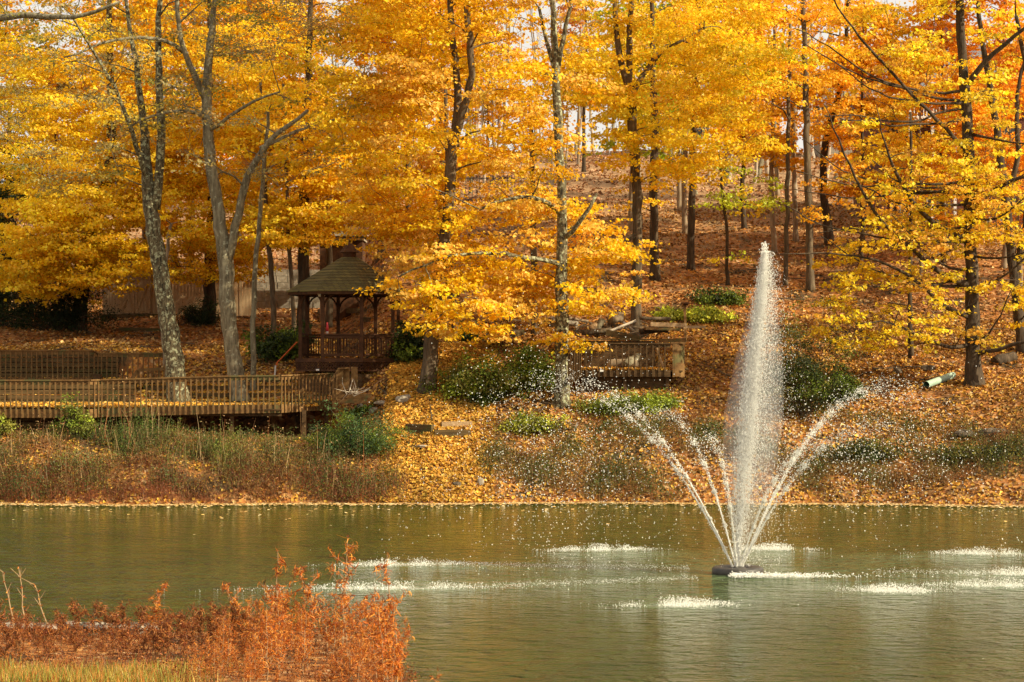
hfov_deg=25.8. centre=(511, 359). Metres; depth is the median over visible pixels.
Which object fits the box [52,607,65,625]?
dried weed
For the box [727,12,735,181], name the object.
bare tree
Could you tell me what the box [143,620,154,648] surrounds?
dried weed
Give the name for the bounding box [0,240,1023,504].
fallen leaves
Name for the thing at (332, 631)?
dried weed
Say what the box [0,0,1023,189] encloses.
sky
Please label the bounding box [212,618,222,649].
dried weed
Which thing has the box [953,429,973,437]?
rock
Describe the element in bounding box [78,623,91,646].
dried weed
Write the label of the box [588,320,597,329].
log
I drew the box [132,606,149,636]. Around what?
dried weed
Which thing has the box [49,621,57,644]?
dried weed
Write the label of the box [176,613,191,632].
dried weed
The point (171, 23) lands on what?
woodland tree
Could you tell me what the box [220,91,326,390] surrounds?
slender tree
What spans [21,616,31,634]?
dried weed
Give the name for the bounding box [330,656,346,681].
dried weed
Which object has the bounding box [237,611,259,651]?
dried weed
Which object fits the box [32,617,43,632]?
dried weed
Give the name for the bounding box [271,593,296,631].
dried weed
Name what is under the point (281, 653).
dried weed
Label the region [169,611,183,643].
dried weed
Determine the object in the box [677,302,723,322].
hosta clump
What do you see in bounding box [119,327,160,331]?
edging timber
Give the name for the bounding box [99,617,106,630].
dried weed
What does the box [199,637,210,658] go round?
dried weed
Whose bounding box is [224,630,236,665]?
dried weed
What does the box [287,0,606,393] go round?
maple tree
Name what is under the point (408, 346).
rhododendron
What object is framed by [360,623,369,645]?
dried weed
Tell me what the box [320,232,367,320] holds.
hut
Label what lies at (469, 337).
green shrub
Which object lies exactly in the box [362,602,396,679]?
dried weed
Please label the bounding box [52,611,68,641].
dried weed
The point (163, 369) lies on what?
stair rail
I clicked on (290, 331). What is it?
rhododendron
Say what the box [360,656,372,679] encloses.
dried weed
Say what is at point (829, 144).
bare tree
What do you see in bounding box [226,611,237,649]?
dried weed
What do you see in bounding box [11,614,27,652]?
dried weed
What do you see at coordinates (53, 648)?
dried weed
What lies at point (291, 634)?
dried weed
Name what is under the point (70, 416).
tall weed
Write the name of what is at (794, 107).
bare tree
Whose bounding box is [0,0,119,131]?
overhanging tree
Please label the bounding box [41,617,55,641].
dried weed
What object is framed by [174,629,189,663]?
dried weed
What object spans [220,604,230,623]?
dried weed
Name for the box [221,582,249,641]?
dried weed
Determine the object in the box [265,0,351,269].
woodland tree
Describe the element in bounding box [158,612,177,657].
dried weed
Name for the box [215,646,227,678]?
dried weed
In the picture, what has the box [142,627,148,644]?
dried weed
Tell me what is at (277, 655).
dried weed
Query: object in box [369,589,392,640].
dried weed
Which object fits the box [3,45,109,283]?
woodland tree
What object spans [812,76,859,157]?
hill house
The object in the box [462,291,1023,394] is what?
fallen leaves
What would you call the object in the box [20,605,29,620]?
dried weed
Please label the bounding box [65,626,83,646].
dried weed
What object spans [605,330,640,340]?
log
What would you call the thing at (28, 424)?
timber wall
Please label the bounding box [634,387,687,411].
green shrub
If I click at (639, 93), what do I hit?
bare tree
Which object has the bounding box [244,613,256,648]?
dried weed
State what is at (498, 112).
bare tree
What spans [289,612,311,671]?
dried weed
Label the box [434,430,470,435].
railroad tie
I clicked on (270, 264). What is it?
understory tree
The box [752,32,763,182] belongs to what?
bare tree
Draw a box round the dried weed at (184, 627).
[172,619,193,651]
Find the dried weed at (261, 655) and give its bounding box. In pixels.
[252,640,269,681]
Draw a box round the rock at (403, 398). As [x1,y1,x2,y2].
[395,395,408,402]
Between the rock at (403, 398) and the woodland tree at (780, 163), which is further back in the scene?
the woodland tree at (780, 163)
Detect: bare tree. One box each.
[318,42,350,231]
[464,43,490,193]
[467,54,480,180]
[475,3,509,189]
[476,60,479,143]
[485,7,499,182]
[494,10,499,150]
[502,0,524,144]
[502,9,521,149]
[517,13,539,144]
[521,7,549,139]
[521,9,543,141]
[523,21,550,138]
[533,2,565,194]
[544,45,575,179]
[568,21,584,155]
[572,26,587,163]
[577,9,582,165]
[579,8,594,150]
[639,2,662,176]
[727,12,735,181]
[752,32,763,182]
[757,2,771,176]
[762,30,781,180]
[774,5,787,195]
[792,2,800,156]
[798,2,812,169]
[807,0,832,177]
[810,0,815,160]
[819,12,836,184]
[819,24,827,157]
[821,0,844,184]
[833,40,844,178]
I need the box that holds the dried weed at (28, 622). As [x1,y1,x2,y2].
[20,612,32,639]
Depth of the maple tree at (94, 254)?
93.54 m
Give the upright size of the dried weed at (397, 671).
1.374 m
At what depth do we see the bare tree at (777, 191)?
130.40 m
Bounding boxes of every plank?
[644,327,680,330]
[649,322,686,327]
[678,326,705,327]
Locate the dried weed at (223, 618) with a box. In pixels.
[214,609,234,643]
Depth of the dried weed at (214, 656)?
30.68 m
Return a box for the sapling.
[690,153,792,285]
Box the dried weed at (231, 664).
[227,657,236,678]
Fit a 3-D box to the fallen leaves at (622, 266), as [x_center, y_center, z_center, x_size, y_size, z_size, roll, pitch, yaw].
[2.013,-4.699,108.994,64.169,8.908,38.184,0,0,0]
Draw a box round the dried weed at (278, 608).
[267,584,294,661]
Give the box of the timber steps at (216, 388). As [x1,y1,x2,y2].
[136,379,328,402]
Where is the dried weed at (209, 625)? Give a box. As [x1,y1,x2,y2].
[205,615,213,642]
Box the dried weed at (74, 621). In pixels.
[66,617,77,635]
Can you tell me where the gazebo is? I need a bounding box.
[286,242,407,395]
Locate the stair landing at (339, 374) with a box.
[329,367,371,408]
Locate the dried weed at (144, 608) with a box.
[138,602,152,620]
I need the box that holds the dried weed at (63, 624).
[55,616,68,645]
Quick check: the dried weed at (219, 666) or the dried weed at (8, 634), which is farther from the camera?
the dried weed at (8, 634)
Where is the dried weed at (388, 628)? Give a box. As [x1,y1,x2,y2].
[369,619,395,677]
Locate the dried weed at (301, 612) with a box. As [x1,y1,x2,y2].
[296,607,317,650]
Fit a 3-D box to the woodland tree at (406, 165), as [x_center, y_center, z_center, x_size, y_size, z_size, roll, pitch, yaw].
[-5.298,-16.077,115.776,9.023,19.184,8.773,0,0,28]
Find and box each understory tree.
[188,76,315,332]
[243,84,320,330]
[315,91,366,327]
[396,89,494,342]
[480,94,592,334]
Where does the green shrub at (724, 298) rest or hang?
on the ground at (264, 423)
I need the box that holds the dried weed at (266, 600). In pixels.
[257,586,275,623]
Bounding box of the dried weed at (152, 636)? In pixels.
[144,624,164,659]
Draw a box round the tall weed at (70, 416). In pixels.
[47,391,88,438]
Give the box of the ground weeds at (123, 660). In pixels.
[0,610,428,681]
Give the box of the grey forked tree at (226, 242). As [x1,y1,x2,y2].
[64,0,406,400]
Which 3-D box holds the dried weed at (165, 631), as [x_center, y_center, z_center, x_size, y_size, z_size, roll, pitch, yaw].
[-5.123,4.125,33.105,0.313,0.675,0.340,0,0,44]
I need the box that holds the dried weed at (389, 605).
[363,551,411,661]
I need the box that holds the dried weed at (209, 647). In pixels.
[200,635,218,675]
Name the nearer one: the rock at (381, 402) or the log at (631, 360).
the rock at (381, 402)
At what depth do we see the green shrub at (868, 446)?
76.72 m
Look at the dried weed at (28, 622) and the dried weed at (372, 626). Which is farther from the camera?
the dried weed at (28, 622)
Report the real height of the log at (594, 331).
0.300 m
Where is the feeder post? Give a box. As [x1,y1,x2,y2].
[681,302,689,337]
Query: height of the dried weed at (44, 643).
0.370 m
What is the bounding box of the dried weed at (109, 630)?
[103,621,117,644]
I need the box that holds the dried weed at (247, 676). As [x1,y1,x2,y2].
[242,652,258,681]
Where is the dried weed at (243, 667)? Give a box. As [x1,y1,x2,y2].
[240,657,247,680]
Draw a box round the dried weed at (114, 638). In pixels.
[104,627,121,655]
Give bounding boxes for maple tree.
[0,0,209,331]
[82,0,318,323]
[187,0,433,336]
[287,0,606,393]
[352,0,669,408]
[518,0,829,335]
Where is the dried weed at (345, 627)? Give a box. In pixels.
[334,597,357,656]
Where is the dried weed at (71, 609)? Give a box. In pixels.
[66,598,85,628]
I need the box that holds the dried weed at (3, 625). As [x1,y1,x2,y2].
[0,615,14,640]
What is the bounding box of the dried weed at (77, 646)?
[72,634,84,654]
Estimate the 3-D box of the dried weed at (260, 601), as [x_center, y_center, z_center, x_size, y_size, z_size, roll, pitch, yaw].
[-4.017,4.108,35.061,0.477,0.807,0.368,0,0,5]
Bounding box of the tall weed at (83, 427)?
[68,410,98,439]
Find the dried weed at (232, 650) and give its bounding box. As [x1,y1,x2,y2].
[226,639,237,658]
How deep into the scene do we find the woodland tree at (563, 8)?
149.91 m
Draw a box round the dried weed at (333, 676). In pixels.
[325,648,345,681]
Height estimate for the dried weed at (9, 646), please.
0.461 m
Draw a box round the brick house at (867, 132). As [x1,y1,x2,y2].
[843,23,1023,228]
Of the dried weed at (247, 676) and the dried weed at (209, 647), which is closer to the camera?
the dried weed at (247, 676)
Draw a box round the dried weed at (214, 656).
[205,639,219,675]
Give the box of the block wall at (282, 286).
[257,270,319,307]
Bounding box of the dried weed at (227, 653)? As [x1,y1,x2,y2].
[220,625,237,663]
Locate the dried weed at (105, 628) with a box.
[97,624,108,644]
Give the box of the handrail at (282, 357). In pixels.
[274,342,296,374]
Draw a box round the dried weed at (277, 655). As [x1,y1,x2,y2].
[258,607,289,678]
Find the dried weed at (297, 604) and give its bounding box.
[294,599,313,639]
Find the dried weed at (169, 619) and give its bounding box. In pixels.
[163,610,175,640]
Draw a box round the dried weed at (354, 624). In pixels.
[348,617,370,668]
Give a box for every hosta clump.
[646,303,691,321]
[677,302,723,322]
[697,304,742,323]
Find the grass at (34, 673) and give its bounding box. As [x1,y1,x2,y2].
[0,651,262,681]
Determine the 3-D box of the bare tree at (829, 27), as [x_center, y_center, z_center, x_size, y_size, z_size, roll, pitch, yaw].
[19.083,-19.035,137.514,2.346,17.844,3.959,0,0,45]
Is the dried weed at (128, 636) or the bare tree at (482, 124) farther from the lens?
the bare tree at (482, 124)
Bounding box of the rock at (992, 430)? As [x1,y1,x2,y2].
[978,427,1007,437]
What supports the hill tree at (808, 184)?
on the ground at (264, 423)
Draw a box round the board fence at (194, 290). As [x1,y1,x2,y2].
[170,274,251,316]
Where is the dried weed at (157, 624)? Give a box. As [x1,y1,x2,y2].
[152,614,170,654]
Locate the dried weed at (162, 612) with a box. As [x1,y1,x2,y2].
[157,606,171,625]
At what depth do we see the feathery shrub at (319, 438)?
77.27 m
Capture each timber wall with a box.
[0,384,134,402]
[0,417,101,435]
[1,354,118,378]
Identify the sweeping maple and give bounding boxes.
[780,0,1023,387]
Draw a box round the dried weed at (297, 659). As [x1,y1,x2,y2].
[293,651,306,680]
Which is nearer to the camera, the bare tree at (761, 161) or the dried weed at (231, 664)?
the dried weed at (231, 664)
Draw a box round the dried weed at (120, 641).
[109,625,129,654]
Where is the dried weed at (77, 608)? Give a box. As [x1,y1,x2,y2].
[72,599,88,625]
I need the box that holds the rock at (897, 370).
[892,368,902,373]
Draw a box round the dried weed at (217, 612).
[207,605,224,643]
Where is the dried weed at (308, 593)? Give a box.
[292,564,328,645]
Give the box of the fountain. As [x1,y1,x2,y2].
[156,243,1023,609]
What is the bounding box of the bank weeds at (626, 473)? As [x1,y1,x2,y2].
[474,391,1023,501]
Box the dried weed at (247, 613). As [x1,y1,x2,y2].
[237,597,255,650]
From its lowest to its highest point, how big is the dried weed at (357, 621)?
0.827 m
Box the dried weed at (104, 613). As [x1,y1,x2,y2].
[99,608,113,623]
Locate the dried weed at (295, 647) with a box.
[290,636,300,666]
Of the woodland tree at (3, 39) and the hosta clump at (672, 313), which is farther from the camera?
the woodland tree at (3, 39)
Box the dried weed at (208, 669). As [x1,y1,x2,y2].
[203,658,212,680]
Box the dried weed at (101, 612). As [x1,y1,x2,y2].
[93,602,106,631]
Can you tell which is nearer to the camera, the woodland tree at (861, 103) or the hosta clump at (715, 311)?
the hosta clump at (715, 311)
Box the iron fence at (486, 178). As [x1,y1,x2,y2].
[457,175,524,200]
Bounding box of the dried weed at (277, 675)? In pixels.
[273,661,283,681]
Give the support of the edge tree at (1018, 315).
on the ground at (264, 423)
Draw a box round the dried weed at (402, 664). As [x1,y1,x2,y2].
[395,647,410,681]
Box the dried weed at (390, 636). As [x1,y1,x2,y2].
[368,596,402,681]
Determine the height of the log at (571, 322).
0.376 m
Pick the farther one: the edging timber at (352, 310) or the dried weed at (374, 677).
the edging timber at (352, 310)
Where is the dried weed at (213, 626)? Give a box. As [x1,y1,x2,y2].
[208,624,218,639]
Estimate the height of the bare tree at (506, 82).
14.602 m
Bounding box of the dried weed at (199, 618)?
[191,602,211,643]
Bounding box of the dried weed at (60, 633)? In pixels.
[56,624,69,648]
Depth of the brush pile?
86.21 m
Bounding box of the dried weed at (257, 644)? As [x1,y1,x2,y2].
[240,632,266,681]
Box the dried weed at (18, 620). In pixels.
[11,613,24,643]
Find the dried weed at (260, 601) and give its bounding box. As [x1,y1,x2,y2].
[252,600,265,630]
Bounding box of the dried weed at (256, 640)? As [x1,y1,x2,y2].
[249,624,265,664]
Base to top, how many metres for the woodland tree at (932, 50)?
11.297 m
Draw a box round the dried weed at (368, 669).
[361,657,371,681]
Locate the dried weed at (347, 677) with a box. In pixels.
[341,661,350,681]
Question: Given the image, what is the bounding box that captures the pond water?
[0,503,1023,681]
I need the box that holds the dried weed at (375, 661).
[365,639,385,681]
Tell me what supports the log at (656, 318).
on the plank at (662, 324)
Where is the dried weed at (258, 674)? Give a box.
[247,646,265,680]
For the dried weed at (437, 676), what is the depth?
32.38 m
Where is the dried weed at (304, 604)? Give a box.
[293,590,308,632]
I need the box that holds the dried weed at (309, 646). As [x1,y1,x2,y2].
[303,630,312,662]
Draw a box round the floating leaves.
[0,501,1023,534]
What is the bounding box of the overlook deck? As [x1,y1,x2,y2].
[566,338,686,392]
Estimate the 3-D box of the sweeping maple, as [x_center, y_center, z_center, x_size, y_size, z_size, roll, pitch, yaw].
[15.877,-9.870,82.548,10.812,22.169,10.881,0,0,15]
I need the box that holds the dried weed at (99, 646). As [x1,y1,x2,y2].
[93,637,106,654]
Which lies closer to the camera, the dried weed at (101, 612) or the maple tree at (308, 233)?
the dried weed at (101, 612)
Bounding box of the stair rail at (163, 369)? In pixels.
[131,364,165,384]
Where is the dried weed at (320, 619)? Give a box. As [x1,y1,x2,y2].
[313,594,338,654]
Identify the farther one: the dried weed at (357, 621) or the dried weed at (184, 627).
the dried weed at (357, 621)
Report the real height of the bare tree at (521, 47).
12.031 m
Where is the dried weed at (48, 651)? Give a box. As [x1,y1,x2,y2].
[40,636,52,659]
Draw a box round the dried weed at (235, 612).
[221,602,242,640]
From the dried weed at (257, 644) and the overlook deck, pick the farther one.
the overlook deck
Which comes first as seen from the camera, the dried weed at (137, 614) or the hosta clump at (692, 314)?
the dried weed at (137, 614)
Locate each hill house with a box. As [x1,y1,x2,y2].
[671,85,770,152]
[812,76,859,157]
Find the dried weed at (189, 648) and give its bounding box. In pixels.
[185,644,196,673]
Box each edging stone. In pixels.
[84,623,107,630]
[130,625,143,631]
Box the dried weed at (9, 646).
[0,636,14,660]
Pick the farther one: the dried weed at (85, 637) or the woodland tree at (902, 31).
the woodland tree at (902, 31)
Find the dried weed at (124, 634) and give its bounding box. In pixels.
[118,622,130,644]
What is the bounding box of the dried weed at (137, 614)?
[131,603,150,621]
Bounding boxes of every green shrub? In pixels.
[344,399,375,418]
[409,347,542,401]
[457,321,486,341]
[461,383,506,407]
[486,338,575,392]
[486,406,574,438]
[565,386,667,416]
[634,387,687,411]
[683,284,748,307]
[754,295,864,422]
[805,430,937,467]
[815,360,871,403]
[890,428,1023,468]
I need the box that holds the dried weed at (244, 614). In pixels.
[235,610,246,641]
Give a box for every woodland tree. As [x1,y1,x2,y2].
[0,0,88,299]
[0,4,46,223]
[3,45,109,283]
[23,0,175,228]
[62,0,225,247]
[89,0,252,282]
[121,0,200,203]
[173,0,331,269]
[188,0,301,243]
[217,0,326,89]
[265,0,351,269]
[312,0,436,263]
[333,0,508,227]
[356,0,482,170]
[366,0,514,236]
[450,8,532,161]
[535,0,638,171]
[550,0,713,230]
[610,0,701,160]
[617,0,723,210]
[665,1,787,186]
[697,0,809,228]
[708,0,840,252]
[794,0,877,204]
[796,0,907,265]
[839,0,939,247]
[865,39,962,287]
[883,0,1011,264]
[922,58,1023,242]
[935,0,1023,268]
[973,37,1023,285]
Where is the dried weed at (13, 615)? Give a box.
[7,607,20,621]
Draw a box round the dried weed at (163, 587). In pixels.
[144,579,168,628]
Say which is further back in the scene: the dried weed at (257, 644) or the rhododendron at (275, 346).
the rhododendron at (275, 346)
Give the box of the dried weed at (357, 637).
[353,631,367,663]
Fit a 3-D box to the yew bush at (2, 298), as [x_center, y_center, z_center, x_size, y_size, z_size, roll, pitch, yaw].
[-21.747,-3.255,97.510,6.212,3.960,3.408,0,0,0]
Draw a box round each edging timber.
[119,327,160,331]
[317,308,359,313]
[363,317,402,322]
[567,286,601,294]
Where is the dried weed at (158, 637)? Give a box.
[150,626,164,655]
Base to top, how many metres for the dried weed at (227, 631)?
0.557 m
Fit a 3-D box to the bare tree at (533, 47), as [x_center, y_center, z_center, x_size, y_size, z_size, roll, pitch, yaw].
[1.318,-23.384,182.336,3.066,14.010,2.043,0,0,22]
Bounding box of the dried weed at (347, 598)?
[326,534,363,649]
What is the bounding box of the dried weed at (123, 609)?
[110,598,131,630]
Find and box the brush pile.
[569,320,669,338]
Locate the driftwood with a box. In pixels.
[337,377,369,396]
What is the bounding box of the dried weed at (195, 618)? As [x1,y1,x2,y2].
[188,605,203,631]
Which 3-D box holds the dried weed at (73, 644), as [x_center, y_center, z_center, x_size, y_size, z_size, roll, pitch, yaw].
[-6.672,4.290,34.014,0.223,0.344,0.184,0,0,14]
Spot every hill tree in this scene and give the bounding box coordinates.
[564,0,763,280]
[635,0,774,270]
[645,8,710,233]
[706,0,873,291]
[715,24,832,285]
[737,30,834,241]
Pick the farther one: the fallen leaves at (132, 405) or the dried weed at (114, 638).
the fallen leaves at (132, 405)
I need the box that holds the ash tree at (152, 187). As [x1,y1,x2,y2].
[0,0,259,401]
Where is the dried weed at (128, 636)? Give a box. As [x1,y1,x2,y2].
[121,625,134,645]
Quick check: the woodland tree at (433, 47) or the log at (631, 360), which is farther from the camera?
the woodland tree at (433, 47)
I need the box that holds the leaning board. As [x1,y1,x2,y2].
[656,348,663,367]
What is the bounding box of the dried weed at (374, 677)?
[368,649,385,681]
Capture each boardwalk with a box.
[0,350,162,383]
[0,373,333,437]
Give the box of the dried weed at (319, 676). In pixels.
[314,665,324,681]
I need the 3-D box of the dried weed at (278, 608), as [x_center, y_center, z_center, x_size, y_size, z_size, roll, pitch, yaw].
[-3.324,3.823,32.366,0.457,1.253,0.449,0,0,2]
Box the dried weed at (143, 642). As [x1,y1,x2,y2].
[139,635,150,654]
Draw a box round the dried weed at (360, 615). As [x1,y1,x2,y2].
[354,603,370,639]
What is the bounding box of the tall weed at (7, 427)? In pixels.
[0,411,18,436]
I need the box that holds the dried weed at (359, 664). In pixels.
[349,640,369,681]
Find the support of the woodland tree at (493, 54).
on the ground at (264, 423)
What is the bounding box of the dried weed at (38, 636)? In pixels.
[28,619,43,652]
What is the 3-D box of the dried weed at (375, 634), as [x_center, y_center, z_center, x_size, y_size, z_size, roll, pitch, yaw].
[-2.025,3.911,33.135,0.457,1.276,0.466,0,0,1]
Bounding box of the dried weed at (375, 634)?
[362,584,389,648]
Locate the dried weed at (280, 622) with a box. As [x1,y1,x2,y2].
[263,604,291,656]
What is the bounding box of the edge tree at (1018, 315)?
[965,0,1023,353]
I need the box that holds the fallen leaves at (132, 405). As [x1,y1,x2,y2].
[0,366,669,408]
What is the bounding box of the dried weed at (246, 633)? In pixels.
[239,630,251,658]
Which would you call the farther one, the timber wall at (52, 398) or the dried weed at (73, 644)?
the timber wall at (52, 398)
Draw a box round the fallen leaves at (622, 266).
[0,200,1023,353]
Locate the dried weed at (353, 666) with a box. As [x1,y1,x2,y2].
[342,640,356,681]
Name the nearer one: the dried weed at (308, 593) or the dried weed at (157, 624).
the dried weed at (157, 624)
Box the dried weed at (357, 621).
[344,601,366,636]
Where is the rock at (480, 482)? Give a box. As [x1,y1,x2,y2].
[477,477,483,485]
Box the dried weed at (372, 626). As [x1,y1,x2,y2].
[363,603,383,662]
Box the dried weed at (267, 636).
[248,606,280,681]
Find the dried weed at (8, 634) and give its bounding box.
[3,628,13,639]
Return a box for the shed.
[100,249,178,319]
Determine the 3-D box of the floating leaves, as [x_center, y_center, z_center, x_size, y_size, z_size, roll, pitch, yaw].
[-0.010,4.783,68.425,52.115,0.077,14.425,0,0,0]
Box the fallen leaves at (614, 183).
[1,149,853,262]
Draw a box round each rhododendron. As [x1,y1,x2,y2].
[241,319,314,362]
[273,325,317,344]
[385,319,441,363]
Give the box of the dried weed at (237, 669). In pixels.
[232,660,242,681]
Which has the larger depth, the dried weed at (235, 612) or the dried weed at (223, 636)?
the dried weed at (235, 612)
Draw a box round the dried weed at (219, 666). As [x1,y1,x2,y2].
[212,648,224,681]
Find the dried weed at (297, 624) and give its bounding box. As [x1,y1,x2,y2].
[282,612,308,669]
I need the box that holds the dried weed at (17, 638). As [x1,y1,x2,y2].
[8,623,26,661]
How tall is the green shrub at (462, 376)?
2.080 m
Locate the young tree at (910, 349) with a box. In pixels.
[830,112,952,357]
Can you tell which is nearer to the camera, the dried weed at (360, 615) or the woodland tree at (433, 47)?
the dried weed at (360, 615)
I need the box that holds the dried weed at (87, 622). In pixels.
[80,619,93,636]
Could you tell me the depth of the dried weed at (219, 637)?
33.02 m
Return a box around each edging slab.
[0,622,50,634]
[52,622,101,634]
[101,622,155,634]
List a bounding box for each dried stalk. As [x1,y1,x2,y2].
[0,570,13,625]
[13,566,25,626]
[18,576,47,623]
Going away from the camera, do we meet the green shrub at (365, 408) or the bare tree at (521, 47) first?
the green shrub at (365, 408)
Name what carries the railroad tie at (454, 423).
on the ground at (264, 423)
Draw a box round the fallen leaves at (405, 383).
[373,341,497,502]
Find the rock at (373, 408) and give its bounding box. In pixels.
[369,407,377,412]
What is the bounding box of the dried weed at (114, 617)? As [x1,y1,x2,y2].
[109,607,125,638]
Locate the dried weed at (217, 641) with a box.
[210,631,221,650]
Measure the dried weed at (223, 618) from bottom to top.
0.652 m
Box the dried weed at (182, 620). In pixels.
[174,607,190,631]
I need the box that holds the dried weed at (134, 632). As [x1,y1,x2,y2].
[128,625,144,644]
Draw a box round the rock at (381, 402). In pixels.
[374,400,384,404]
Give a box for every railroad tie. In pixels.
[405,424,434,432]
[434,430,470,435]
[441,421,471,426]
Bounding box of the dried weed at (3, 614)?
[0,598,6,633]
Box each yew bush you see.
[0,254,69,326]
[0,266,129,332]
[176,293,220,326]
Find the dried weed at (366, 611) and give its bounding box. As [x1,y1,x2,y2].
[361,597,378,653]
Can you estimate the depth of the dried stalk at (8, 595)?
37.19 m
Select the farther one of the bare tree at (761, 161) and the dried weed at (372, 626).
the bare tree at (761, 161)
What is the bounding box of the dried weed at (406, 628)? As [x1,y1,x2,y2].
[395,618,411,665]
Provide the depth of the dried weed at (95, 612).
36.64 m
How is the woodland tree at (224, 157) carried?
on the ground at (264, 423)
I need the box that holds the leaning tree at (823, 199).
[770,0,903,245]
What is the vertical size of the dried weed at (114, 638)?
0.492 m
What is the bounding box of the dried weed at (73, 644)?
[66,631,76,647]
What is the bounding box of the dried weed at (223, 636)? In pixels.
[213,618,231,667]
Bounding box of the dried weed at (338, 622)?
[328,605,345,640]
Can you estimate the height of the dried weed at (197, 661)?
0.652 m
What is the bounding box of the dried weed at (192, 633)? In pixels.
[184,621,199,657]
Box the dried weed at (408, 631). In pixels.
[393,627,410,680]
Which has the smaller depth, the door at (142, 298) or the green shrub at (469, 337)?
the green shrub at (469, 337)
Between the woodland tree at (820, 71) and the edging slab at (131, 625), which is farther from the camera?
the woodland tree at (820, 71)
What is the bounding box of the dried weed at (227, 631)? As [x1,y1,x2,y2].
[220,620,235,643]
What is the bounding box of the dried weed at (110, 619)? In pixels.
[105,606,120,629]
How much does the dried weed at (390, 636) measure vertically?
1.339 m
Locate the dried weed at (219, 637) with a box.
[213,624,227,654]
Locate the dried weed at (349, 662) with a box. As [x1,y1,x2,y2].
[342,632,359,679]
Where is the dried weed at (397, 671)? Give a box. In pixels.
[375,601,414,681]
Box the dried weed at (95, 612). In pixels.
[84,599,101,634]
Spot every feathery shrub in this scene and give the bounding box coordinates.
[299,417,348,451]
[306,398,421,460]
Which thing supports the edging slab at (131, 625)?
on the ground at (264, 423)
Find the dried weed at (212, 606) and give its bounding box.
[205,599,226,630]
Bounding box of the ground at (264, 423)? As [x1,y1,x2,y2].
[0,151,1023,681]
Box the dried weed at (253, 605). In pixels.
[242,595,260,628]
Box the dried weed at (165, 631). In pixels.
[153,618,173,659]
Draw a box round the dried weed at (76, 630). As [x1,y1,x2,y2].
[69,625,80,645]
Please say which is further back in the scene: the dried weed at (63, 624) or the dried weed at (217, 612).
the dried weed at (217, 612)
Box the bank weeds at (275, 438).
[0,412,412,502]
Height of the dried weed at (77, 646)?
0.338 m
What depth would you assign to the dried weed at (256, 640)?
32.21 m
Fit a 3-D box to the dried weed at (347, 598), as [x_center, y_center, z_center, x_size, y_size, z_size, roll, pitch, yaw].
[-2.679,3.611,34.685,0.787,1.809,0.640,0,0,28]
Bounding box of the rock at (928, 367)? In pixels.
[921,365,935,370]
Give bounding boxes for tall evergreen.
[0,111,41,309]
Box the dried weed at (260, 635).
[254,587,283,659]
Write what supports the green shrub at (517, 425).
on the ground at (264, 423)
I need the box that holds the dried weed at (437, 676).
[429,667,442,681]
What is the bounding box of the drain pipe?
[923,372,955,386]
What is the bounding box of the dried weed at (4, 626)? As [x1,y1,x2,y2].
[0,618,14,650]
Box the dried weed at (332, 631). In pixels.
[317,583,345,652]
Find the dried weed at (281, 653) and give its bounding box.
[271,629,288,672]
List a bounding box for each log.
[551,317,577,325]
[569,316,588,322]
[581,328,611,334]
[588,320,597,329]
[593,318,604,337]
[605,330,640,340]
[607,312,623,323]
[607,359,638,367]
[611,319,636,330]
[623,353,639,366]
[639,316,670,320]
[639,327,668,334]
[872,365,922,370]
[991,351,1017,364]
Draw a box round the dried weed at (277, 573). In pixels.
[257,546,302,624]
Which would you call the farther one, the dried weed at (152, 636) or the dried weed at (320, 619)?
the dried weed at (320, 619)
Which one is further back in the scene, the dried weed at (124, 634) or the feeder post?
the feeder post
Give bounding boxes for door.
[119,277,134,312]
[135,277,149,312]
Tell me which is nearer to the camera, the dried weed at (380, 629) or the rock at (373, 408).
the dried weed at (380, 629)
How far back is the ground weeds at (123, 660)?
32.87 m
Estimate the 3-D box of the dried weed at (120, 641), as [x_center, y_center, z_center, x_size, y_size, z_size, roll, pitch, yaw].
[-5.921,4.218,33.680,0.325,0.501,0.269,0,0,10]
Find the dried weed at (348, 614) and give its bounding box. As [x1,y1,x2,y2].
[340,599,356,637]
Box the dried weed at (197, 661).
[190,639,207,676]
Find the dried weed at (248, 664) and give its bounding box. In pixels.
[244,650,255,681]
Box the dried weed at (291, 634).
[288,619,296,654]
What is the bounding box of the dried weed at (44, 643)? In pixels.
[40,639,49,651]
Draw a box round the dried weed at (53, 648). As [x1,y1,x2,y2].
[48,635,60,656]
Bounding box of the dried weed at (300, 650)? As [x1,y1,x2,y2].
[292,606,317,675]
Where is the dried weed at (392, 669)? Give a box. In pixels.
[382,644,403,681]
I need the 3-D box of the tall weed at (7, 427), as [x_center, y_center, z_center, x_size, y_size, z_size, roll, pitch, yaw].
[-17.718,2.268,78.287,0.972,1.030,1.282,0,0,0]

